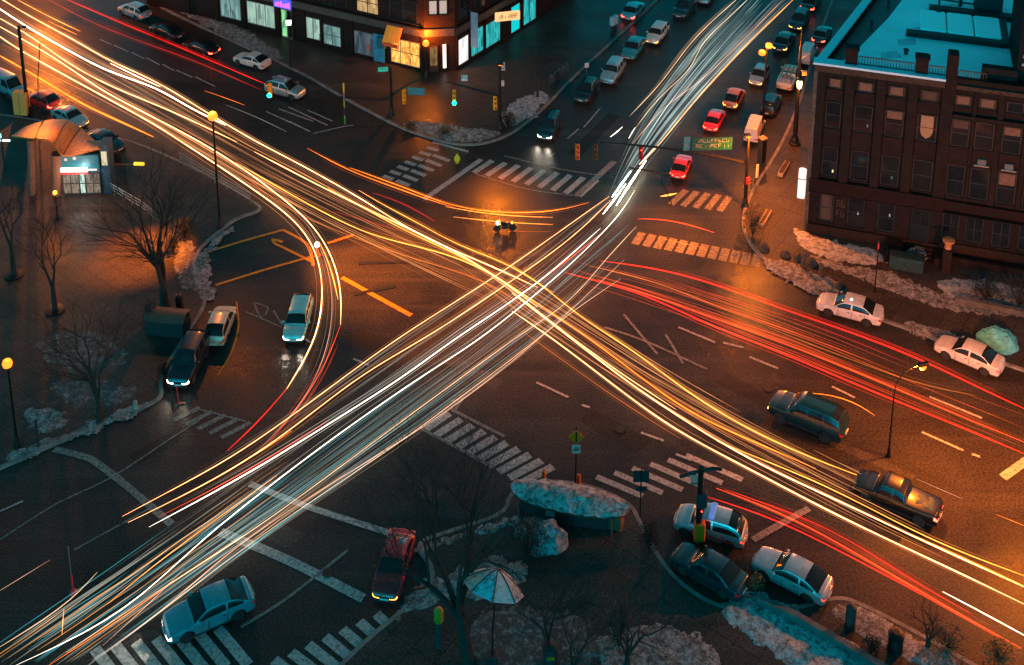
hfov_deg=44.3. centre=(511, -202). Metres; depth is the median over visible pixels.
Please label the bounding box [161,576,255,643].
coupe car
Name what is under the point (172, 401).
bollard
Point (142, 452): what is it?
asphalt patch
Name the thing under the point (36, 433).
bollard
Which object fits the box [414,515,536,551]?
snow
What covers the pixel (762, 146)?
control cabinet
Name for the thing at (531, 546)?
shrub
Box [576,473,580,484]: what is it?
marker post
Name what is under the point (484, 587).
parasol
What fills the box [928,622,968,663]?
shrub
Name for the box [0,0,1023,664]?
road
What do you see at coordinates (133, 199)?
steel barrier
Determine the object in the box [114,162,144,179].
light bar
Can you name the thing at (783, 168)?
bench
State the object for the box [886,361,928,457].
street lamp
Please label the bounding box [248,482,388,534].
stop line
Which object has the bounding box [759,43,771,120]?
street lamp
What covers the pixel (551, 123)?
off road car
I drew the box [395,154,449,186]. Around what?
crosswalk
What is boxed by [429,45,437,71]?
door
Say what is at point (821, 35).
sedan car
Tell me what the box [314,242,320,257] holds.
traffic cone
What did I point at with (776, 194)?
pavement
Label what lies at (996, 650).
shrub
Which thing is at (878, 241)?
thin mast
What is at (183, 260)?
snow
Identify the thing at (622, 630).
shrub
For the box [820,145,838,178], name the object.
window
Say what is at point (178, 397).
bent marker post
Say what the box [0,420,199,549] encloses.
lane line
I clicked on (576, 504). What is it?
snowy shelter
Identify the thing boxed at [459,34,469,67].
window
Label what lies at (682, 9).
off road car
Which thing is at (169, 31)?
sedan car
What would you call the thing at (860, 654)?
retaining wall
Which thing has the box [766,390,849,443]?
off road car
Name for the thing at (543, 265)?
manhole cover
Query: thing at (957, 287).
snow
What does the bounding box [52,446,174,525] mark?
stop line
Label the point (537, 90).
bare tree
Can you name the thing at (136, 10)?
estate car
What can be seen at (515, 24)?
window
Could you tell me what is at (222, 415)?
crosswalk edge line
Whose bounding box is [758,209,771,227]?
bench
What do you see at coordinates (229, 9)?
window
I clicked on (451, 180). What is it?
stop line
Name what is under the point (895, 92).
window
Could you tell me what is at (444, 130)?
shrub
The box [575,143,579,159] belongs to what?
traffic signal
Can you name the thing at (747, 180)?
traffic signal
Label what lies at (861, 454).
asphalt patch
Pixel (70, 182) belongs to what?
window
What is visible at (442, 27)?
shop building
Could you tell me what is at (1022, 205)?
window
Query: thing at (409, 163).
crosswalk
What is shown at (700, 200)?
crosswalk
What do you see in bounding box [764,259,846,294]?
snow
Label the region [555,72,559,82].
litter bin
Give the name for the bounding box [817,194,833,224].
window
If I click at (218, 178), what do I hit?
steel barrier
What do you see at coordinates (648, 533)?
shrub
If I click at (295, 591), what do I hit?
lane line
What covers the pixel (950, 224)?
window
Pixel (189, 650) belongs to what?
crosswalk
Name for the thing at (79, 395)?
snow
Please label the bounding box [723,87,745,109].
hatchback car
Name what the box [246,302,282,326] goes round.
lane lettering
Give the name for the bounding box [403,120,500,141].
snow
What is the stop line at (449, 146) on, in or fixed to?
on the road
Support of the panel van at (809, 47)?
on the road
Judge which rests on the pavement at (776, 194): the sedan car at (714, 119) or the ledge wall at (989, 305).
the ledge wall at (989, 305)
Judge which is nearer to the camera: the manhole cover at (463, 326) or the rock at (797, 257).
the manhole cover at (463, 326)
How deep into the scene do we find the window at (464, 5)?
138.33 m
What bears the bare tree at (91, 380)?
on the pavement at (86, 272)
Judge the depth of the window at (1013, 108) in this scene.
101.75 m
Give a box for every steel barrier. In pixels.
[111,183,153,220]
[179,152,250,203]
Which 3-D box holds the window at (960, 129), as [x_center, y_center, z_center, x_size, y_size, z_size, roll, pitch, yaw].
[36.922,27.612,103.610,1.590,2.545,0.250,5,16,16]
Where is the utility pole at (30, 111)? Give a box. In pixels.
[17,25,40,114]
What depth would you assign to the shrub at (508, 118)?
126.39 m
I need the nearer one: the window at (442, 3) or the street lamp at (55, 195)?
the street lamp at (55, 195)
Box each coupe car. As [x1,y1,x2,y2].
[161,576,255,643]
[233,51,271,70]
[670,154,691,179]
[749,546,833,606]
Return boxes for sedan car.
[50,105,88,127]
[87,128,125,152]
[149,21,184,40]
[182,37,219,57]
[372,528,415,603]
[621,1,644,20]
[621,35,646,59]
[669,542,748,601]
[697,0,711,4]
[703,109,725,132]
[772,31,795,52]
[801,0,821,12]
[812,25,831,44]
[815,291,883,326]
[933,335,1004,377]
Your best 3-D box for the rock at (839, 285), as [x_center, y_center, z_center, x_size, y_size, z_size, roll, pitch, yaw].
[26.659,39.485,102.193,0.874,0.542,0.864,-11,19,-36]
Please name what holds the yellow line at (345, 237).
on the road
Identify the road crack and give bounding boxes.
[629,167,672,204]
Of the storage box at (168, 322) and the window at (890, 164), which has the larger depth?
the window at (890, 164)
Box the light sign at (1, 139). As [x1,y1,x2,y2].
[0,134,9,168]
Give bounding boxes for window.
[61,174,80,193]
[79,174,86,193]
[85,172,101,193]
[220,0,241,21]
[246,0,276,30]
[305,16,320,42]
[323,0,347,9]
[323,23,340,48]
[353,30,373,58]
[356,0,379,16]
[388,0,417,25]
[391,39,420,67]
[428,0,437,16]
[438,0,447,15]
[442,43,447,69]
[459,0,470,21]
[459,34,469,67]
[471,25,484,58]
[474,0,486,11]
[486,19,501,50]
[511,2,520,35]
[523,0,536,27]
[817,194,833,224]
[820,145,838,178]
[823,101,841,130]
[827,77,842,90]
[845,198,864,229]
[848,149,868,183]
[852,105,872,135]
[856,81,873,95]
[875,203,894,234]
[878,154,899,188]
[883,109,903,139]
[887,85,904,99]
[910,158,932,193]
[914,113,937,144]
[919,90,938,104]
[940,214,959,241]
[944,164,965,198]
[949,118,970,149]
[954,94,971,108]
[963,218,983,245]
[967,168,989,202]
[972,122,994,152]
[978,97,996,112]
[989,222,1010,250]
[994,172,1016,206]
[999,125,1022,157]
[1005,101,1023,115]
[1016,226,1023,252]
[1020,187,1023,208]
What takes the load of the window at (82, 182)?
in the kiosk
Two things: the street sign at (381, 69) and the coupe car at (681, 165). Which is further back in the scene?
the street sign at (381, 69)
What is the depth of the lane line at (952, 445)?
87.12 m
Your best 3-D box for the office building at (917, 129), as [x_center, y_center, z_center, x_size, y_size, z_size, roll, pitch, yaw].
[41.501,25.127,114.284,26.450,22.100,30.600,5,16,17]
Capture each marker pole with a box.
[67,546,77,596]
[343,83,345,123]
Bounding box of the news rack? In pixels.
[610,14,618,32]
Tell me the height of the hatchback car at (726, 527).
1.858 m
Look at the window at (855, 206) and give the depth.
108.18 m
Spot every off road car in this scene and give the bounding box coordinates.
[167,329,209,387]
[537,109,561,140]
[600,55,625,84]
[672,0,696,18]
[760,93,781,115]
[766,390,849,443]
[789,6,810,30]
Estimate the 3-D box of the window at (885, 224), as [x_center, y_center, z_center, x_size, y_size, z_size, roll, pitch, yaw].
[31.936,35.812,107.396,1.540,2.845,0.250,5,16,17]
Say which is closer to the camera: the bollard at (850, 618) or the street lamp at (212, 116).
the bollard at (850, 618)
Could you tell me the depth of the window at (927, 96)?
103.60 m
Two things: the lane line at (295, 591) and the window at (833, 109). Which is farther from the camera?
the window at (833, 109)
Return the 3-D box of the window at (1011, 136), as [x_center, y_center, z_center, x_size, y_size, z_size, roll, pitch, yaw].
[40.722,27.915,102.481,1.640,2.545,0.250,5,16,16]
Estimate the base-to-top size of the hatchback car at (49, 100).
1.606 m
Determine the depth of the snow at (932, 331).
97.06 m
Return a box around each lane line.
[0,108,599,511]
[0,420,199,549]
[99,39,214,86]
[217,301,238,375]
[240,549,348,627]
[304,338,368,364]
[536,382,691,460]
[678,327,854,397]
[921,396,981,456]
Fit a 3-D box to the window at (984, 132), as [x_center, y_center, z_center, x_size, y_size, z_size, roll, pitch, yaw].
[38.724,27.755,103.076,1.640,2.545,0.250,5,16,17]
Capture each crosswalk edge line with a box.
[198,408,245,421]
[420,408,504,467]
[475,156,595,196]
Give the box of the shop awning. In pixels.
[382,25,401,48]
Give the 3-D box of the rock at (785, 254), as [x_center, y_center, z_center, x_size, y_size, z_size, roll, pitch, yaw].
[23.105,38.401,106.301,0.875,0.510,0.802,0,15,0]
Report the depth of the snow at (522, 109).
130.93 m
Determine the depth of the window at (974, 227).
105.39 m
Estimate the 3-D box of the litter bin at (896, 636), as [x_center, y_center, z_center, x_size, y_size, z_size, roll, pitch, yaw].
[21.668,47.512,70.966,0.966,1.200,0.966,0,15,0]
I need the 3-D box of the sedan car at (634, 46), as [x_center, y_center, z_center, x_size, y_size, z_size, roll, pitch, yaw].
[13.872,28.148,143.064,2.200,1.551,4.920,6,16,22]
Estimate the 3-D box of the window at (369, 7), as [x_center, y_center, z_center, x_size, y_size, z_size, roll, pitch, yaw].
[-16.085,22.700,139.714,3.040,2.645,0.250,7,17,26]
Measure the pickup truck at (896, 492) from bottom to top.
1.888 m
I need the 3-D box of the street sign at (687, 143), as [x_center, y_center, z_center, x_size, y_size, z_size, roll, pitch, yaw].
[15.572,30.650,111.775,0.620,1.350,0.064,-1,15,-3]
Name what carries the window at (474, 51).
in the shop building at (442, 27)
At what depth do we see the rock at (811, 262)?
104.93 m
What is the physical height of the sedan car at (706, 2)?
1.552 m
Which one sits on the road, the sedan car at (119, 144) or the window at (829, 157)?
the sedan car at (119, 144)
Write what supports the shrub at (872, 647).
on the pavement at (408, 638)
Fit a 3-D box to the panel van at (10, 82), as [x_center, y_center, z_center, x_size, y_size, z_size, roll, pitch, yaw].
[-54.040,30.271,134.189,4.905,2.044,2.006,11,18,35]
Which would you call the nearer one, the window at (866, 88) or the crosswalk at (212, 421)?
the crosswalk at (212, 421)
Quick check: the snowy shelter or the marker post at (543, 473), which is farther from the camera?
the marker post at (543, 473)
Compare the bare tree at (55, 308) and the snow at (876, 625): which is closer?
the snow at (876, 625)
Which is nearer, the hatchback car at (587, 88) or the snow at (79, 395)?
the snow at (79, 395)
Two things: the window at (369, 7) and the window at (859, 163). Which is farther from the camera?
the window at (369, 7)
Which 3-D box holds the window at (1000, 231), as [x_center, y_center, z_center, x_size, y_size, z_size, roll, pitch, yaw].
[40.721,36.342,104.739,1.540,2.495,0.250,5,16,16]
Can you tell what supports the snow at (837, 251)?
on the pavement at (776, 194)
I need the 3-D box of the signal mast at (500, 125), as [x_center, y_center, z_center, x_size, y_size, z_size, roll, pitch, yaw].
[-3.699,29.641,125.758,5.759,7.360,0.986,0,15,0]
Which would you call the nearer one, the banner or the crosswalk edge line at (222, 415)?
the crosswalk edge line at (222, 415)
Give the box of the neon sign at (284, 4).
[273,0,290,9]
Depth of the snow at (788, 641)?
71.81 m
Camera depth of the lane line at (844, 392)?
94.48 m
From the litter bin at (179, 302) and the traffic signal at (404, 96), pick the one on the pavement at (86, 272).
the litter bin at (179, 302)
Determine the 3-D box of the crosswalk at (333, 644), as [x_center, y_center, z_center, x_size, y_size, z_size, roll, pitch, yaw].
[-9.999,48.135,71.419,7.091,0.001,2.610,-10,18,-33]
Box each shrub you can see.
[141,298,156,325]
[157,362,170,379]
[165,235,179,254]
[173,214,198,240]
[403,120,415,130]
[436,125,451,135]
[498,110,517,131]
[507,510,548,571]
[607,605,631,654]
[638,516,660,555]
[739,196,766,241]
[749,572,765,595]
[860,634,881,657]
[906,246,926,260]
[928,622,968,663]
[967,275,1004,303]
[978,633,1017,664]
[998,267,1023,314]
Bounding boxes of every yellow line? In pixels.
[208,229,314,285]
[327,234,353,243]
[340,276,411,316]
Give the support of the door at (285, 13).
in the shop building at (442, 27)
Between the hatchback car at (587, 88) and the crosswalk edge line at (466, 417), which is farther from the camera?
the hatchback car at (587, 88)
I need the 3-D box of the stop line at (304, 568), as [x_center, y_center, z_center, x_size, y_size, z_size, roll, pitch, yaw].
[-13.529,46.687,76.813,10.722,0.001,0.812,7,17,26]
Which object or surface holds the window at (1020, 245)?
in the office building at (917, 129)
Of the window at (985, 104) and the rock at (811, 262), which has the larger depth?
the rock at (811, 262)
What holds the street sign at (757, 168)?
on the pavement at (776, 194)
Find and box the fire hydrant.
[133,400,137,408]
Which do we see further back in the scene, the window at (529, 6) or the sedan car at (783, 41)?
the window at (529, 6)
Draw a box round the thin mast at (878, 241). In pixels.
[874,239,879,292]
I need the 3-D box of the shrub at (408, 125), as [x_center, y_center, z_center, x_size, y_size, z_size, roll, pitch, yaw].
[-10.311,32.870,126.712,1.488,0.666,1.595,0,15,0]
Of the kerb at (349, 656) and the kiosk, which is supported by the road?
the kerb at (349, 656)
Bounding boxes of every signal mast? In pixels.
[296,67,421,115]
[446,62,503,128]
[575,133,750,207]
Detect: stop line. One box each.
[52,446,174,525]
[217,528,365,601]
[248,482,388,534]
[422,159,482,199]
[432,141,468,152]
[575,161,616,195]
[750,506,810,541]
[999,457,1023,479]
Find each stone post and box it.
[801,252,808,267]
[818,263,822,276]
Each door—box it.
[281,8,292,39]
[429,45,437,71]
[909,208,930,242]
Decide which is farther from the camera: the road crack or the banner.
the banner
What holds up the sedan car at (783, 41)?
on the road
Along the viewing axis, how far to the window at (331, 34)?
143.23 m
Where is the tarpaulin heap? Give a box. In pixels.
[976,325,1018,354]
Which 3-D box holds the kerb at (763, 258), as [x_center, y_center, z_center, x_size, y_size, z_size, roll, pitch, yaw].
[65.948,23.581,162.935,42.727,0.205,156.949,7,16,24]
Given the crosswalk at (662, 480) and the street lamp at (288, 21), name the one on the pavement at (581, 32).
the street lamp at (288, 21)
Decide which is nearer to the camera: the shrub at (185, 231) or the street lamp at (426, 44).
the shrub at (185, 231)
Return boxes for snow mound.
[526,518,568,554]
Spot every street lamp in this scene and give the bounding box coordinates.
[2,358,20,448]
[53,190,58,219]
[208,111,223,228]
[285,17,292,66]
[423,40,428,77]
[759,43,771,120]
[789,30,810,146]
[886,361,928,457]
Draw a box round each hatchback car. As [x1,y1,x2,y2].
[29,89,60,111]
[205,306,235,345]
[264,75,306,100]
[574,76,599,102]
[672,502,747,550]
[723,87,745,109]
[749,62,770,86]
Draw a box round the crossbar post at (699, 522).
[679,466,721,546]
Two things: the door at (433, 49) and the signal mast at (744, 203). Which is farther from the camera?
the door at (433, 49)
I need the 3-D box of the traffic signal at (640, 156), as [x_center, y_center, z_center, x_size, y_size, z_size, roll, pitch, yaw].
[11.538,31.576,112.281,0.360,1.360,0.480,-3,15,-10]
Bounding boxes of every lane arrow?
[271,238,282,245]
[450,397,463,411]
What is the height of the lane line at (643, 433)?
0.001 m
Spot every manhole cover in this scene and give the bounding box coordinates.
[282,354,290,360]
[322,568,332,576]
[459,324,467,329]
[540,263,547,267]
[615,425,624,432]
[763,385,772,391]
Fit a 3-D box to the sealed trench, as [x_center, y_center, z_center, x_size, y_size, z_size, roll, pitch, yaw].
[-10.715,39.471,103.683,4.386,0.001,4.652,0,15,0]
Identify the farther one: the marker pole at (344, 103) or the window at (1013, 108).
the marker pole at (344, 103)
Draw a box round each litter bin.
[175,293,183,308]
[542,641,558,664]
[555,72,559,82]
[886,627,904,656]
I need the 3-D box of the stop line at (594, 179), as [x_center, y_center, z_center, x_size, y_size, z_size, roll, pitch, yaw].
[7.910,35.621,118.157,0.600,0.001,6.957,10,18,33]
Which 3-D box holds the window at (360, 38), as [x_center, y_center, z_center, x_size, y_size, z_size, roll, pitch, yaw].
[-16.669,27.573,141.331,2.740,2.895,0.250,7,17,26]
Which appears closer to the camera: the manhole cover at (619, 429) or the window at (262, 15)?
the manhole cover at (619, 429)
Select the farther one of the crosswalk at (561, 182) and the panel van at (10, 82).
the panel van at (10, 82)
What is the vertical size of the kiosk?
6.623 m
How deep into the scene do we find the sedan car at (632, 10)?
151.44 m
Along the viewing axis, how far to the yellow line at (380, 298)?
101.21 m
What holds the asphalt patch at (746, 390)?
on the road
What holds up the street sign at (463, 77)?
attached to the signal mast at (500, 125)
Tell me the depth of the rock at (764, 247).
106.93 m
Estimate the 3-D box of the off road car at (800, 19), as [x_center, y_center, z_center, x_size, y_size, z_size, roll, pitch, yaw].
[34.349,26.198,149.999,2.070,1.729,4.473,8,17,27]
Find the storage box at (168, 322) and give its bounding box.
[143,306,191,337]
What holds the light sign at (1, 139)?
on the pavement at (86, 272)
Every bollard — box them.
[34,419,39,446]
[171,390,173,410]
[434,606,443,648]
[844,602,856,631]
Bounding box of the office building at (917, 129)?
[804,0,1023,276]
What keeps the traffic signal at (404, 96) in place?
hanging from the signal mast at (391, 110)
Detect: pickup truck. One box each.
[776,64,801,90]
[851,469,942,526]
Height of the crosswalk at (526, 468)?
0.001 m
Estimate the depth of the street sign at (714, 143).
111.80 m
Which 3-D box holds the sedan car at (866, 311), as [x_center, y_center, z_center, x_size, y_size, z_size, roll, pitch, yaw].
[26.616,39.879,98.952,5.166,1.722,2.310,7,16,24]
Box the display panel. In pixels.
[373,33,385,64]
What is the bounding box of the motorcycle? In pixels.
[493,218,515,231]
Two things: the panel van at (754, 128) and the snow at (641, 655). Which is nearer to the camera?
the snow at (641, 655)
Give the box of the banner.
[469,10,477,47]
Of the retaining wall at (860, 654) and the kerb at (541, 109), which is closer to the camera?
the retaining wall at (860, 654)
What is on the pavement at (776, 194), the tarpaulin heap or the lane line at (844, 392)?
the tarpaulin heap
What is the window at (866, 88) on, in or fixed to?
in the office building at (917, 129)
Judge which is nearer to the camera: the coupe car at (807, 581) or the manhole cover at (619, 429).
the coupe car at (807, 581)
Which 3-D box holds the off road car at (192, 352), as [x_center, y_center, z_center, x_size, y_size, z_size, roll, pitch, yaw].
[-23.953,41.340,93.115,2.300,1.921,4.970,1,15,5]
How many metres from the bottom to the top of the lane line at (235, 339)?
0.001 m
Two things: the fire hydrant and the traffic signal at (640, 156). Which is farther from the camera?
the traffic signal at (640, 156)
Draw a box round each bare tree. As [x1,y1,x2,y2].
[0,163,45,280]
[1,193,81,316]
[9,287,147,422]
[56,135,238,306]
[333,384,578,664]
[480,550,605,660]
[520,40,573,96]
[525,569,628,664]
[554,526,711,664]
[900,590,953,647]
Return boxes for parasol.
[464,567,524,664]
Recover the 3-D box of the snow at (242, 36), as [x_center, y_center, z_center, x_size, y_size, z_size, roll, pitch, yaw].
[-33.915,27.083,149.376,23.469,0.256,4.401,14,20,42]
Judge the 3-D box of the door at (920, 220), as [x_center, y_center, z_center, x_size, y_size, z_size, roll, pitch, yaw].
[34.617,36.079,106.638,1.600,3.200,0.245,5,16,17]
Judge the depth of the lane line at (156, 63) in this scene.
140.69 m
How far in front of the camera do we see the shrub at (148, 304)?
97.07 m
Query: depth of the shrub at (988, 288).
100.54 m
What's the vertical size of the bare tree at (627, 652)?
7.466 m
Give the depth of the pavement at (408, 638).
73.76 m
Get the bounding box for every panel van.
[0,67,23,97]
[743,114,765,142]
[798,42,817,64]
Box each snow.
[5,402,147,461]
[23,407,69,432]
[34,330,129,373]
[49,378,137,407]
[174,240,196,289]
[181,12,283,59]
[191,226,234,300]
[396,555,527,619]
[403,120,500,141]
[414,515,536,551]
[470,604,599,664]
[502,91,549,125]
[514,517,548,556]
[596,621,720,664]
[721,591,866,664]
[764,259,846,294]
[793,228,887,264]
[810,255,1017,316]
[832,603,959,664]
[904,321,1000,354]
[937,278,1023,308]
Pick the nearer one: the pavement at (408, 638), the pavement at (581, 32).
the pavement at (408, 638)
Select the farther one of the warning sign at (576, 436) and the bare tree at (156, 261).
the bare tree at (156, 261)
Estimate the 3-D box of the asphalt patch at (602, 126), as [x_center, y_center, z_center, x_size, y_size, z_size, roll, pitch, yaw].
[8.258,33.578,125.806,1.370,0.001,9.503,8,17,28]
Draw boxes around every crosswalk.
[90,625,252,664]
[173,406,251,438]
[270,611,388,664]
[382,146,439,180]
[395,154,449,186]
[423,411,554,479]
[471,159,598,196]
[595,453,743,497]
[632,232,760,267]
[668,189,731,211]
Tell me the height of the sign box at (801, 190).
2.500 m
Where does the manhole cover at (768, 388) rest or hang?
on the road
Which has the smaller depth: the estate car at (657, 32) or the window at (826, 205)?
the window at (826, 205)
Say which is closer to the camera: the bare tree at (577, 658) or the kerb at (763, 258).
the bare tree at (577, 658)
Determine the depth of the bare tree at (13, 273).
103.01 m
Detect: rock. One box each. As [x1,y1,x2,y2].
[759,242,769,252]
[780,250,790,258]
[794,253,801,261]
[806,257,817,267]
[834,281,845,289]
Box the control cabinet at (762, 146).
[757,135,767,164]
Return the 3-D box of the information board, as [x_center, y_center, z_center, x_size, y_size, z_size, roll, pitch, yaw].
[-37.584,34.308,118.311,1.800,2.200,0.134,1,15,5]
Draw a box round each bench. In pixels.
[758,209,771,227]
[777,160,790,176]
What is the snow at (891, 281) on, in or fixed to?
on the pavement at (776, 194)
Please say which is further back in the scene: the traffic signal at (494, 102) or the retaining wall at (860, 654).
the traffic signal at (494, 102)
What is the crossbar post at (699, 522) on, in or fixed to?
on the pavement at (408, 638)
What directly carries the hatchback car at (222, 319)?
on the road
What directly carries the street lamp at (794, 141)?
on the pavement at (776, 194)
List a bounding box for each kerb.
[0,114,260,469]
[159,0,657,145]
[339,479,976,664]
[741,0,1023,371]
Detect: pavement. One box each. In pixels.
[0,115,257,464]
[169,0,653,142]
[345,496,968,664]
[745,0,1023,367]
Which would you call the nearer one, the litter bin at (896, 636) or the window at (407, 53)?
the litter bin at (896, 636)
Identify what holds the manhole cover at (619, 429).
on the road
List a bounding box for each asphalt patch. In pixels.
[128,433,178,463]
[248,517,306,547]
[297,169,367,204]
[344,327,388,352]
[440,353,503,388]
[569,112,618,156]
[578,410,651,452]
[714,374,772,407]
[827,441,915,479]
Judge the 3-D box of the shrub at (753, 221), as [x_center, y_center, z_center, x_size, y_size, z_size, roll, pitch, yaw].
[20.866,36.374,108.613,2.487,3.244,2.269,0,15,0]
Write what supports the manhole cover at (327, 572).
on the road
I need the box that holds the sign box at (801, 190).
[797,167,806,198]
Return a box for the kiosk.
[11,119,115,196]
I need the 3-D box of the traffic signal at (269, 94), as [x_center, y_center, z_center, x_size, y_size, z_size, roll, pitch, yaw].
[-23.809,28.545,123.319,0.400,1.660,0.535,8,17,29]
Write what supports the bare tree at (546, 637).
on the pavement at (408, 638)
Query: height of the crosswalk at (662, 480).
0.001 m
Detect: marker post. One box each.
[176,386,185,403]
[542,469,545,478]
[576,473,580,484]
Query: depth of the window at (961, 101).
102.87 m
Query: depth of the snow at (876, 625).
71.71 m
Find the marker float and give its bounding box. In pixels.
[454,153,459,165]
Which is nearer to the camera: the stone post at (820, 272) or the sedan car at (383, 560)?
the sedan car at (383, 560)
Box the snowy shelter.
[511,478,629,534]
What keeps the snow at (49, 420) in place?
on the pavement at (86, 272)
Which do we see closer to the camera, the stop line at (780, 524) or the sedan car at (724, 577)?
the sedan car at (724, 577)
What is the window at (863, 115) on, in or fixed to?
in the office building at (917, 129)
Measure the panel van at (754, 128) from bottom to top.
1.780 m
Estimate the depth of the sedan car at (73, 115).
127.44 m
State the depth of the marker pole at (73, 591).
74.59 m
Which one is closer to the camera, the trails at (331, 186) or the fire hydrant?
the fire hydrant
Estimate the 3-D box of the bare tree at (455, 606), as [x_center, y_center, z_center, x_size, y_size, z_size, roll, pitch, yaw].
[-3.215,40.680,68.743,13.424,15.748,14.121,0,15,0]
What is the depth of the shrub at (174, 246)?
106.64 m
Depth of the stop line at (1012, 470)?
83.92 m
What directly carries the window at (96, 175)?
in the kiosk
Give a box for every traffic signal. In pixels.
[266,82,272,97]
[402,89,406,103]
[452,89,455,104]
[493,96,496,109]
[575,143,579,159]
[593,144,597,159]
[638,147,642,159]
[744,176,750,184]
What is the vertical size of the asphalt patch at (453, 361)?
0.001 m
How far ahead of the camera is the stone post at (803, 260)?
104.58 m
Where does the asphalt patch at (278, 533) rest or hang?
on the road
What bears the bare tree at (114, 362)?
on the pavement at (86, 272)
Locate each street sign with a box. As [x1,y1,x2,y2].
[378,67,387,71]
[408,87,424,95]
[461,75,466,80]
[683,137,690,150]
[692,137,732,150]
[755,164,758,192]
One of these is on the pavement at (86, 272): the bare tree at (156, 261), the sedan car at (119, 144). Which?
the bare tree at (156, 261)
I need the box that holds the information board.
[113,153,121,172]
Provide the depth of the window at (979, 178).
104.26 m
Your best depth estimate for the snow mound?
77.32 m
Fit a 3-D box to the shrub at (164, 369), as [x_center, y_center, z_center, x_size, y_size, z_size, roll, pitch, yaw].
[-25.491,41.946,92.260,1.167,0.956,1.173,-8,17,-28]
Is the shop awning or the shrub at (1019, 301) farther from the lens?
the shop awning
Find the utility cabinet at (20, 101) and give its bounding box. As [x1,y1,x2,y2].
[12,89,29,115]
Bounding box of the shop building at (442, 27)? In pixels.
[146,0,565,71]
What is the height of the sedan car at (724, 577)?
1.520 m
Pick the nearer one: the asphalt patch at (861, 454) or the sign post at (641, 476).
the sign post at (641, 476)
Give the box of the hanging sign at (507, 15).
[495,10,519,21]
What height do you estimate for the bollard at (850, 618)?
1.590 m
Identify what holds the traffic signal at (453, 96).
hanging from the signal mast at (500, 125)
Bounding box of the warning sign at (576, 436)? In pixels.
[569,427,583,482]
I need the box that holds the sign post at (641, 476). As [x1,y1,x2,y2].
[633,469,648,516]
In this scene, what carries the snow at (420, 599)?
on the pavement at (408, 638)
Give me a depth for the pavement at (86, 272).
103.90 m
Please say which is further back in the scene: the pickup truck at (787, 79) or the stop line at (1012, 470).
the pickup truck at (787, 79)
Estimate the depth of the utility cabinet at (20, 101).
128.92 m
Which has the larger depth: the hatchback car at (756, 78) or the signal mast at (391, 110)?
the hatchback car at (756, 78)
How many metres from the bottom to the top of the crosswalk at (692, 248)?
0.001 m
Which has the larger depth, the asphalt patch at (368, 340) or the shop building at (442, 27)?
the shop building at (442, 27)
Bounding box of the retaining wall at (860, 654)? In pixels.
[757,594,887,664]
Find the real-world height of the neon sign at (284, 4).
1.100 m
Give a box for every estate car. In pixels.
[117,1,150,20]
[282,293,313,342]
[646,20,669,44]
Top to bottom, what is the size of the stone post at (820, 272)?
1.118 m
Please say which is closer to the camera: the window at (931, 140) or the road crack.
the window at (931, 140)
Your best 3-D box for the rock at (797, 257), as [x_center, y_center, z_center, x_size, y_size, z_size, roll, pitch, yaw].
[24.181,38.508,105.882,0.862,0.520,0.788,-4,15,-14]
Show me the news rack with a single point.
(614, 21)
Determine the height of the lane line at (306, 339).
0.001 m
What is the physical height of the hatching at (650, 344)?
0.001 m
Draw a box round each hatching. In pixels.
[266,107,352,133]
[604,314,706,369]
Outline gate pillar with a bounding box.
[941,236,954,273]
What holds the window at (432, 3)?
in the shop building at (442, 27)
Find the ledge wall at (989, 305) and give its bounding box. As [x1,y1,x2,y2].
[955,295,1023,316]
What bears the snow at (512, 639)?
on the pavement at (408, 638)
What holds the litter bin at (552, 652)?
on the snow at (512, 639)
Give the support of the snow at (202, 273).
on the pavement at (86, 272)
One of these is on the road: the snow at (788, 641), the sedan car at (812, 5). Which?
the sedan car at (812, 5)
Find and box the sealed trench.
[353,260,410,294]
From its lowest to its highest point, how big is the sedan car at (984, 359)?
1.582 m
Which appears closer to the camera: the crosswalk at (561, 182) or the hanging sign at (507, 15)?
the crosswalk at (561, 182)
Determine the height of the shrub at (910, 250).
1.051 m
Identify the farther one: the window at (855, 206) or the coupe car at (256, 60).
the coupe car at (256, 60)

